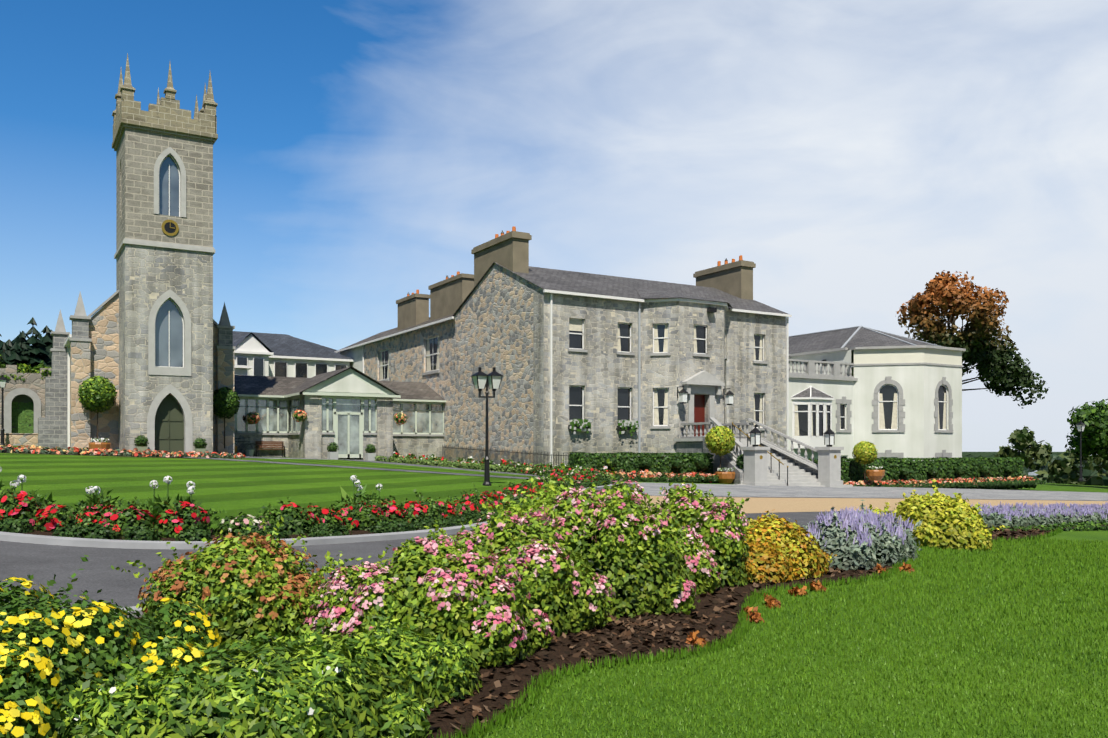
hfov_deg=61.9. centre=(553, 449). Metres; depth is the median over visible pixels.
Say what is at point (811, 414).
white bay window
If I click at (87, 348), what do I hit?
church nave
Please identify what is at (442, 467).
path
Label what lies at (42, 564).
road asphalt
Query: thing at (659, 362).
house
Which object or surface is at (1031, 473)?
lake water
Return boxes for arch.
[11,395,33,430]
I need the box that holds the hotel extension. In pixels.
[233,331,353,377]
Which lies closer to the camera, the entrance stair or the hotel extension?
the entrance stair
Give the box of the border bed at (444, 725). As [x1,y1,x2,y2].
[128,524,1107,737]
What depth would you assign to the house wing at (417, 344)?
63.11 m
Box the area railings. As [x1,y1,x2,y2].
[442,445,586,467]
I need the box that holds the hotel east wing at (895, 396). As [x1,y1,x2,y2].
[789,326,965,460]
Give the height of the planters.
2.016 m
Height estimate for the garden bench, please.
0.900 m
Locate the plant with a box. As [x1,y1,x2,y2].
[0,376,1045,489]
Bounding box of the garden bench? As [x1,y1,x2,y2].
[255,441,285,456]
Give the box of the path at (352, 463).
[225,458,537,476]
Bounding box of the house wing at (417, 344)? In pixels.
[334,271,473,461]
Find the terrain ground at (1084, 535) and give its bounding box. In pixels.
[2,445,1107,737]
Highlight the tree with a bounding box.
[0,270,1107,485]
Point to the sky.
(856, 153)
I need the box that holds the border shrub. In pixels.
[0,458,1107,737]
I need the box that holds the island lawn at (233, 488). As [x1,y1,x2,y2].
[0,453,529,528]
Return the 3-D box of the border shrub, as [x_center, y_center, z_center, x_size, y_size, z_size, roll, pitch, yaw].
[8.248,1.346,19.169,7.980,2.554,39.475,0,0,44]
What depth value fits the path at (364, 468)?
41.00 m
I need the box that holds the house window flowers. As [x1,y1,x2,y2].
[569,419,638,435]
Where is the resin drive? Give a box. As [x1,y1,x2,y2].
[635,496,1107,512]
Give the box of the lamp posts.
[0,356,1085,485]
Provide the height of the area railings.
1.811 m
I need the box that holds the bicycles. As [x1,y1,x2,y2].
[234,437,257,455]
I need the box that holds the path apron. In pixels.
[245,456,350,460]
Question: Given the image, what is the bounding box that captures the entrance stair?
[674,417,851,486]
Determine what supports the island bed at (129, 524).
on the terrain ground at (1084, 535)
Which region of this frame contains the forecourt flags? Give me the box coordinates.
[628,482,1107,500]
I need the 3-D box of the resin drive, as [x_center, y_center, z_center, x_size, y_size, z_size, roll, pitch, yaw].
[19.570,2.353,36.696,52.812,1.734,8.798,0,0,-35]
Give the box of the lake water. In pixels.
[1028,458,1038,475]
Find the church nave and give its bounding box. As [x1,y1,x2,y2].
[38,290,235,455]
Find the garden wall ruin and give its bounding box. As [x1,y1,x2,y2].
[0,365,51,445]
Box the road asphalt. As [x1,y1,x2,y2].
[0,483,1091,609]
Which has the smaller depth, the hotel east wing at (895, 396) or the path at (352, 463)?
the path at (352, 463)
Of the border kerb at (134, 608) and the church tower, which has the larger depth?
the church tower
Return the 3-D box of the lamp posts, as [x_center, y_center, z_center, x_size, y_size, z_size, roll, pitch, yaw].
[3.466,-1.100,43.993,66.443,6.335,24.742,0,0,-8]
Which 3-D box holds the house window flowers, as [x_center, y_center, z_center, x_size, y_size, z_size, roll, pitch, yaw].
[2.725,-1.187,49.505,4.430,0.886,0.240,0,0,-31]
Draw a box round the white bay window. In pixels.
[791,386,833,447]
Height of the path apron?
0.745 m
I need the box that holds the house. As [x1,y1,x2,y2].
[453,226,791,466]
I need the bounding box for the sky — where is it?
[0,0,1107,451]
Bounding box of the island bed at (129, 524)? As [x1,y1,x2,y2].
[0,453,610,540]
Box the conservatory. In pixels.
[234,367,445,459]
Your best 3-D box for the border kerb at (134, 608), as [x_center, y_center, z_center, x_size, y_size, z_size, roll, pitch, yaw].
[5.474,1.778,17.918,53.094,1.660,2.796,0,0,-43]
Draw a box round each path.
[171,456,613,483]
[225,458,537,476]
[340,459,616,482]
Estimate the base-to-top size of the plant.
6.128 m
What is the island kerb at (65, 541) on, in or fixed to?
on the terrain ground at (1084, 535)
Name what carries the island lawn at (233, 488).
on the island bed at (129, 524)
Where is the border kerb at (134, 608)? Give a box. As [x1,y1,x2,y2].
[116,589,323,617]
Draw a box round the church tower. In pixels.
[112,53,217,452]
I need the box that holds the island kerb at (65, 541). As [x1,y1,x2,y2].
[0,456,618,548]
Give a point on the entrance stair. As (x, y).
(767, 462)
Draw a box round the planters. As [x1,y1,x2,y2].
[88,442,884,483]
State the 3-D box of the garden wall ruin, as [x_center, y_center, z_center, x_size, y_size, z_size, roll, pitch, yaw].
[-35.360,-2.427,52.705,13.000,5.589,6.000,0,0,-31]

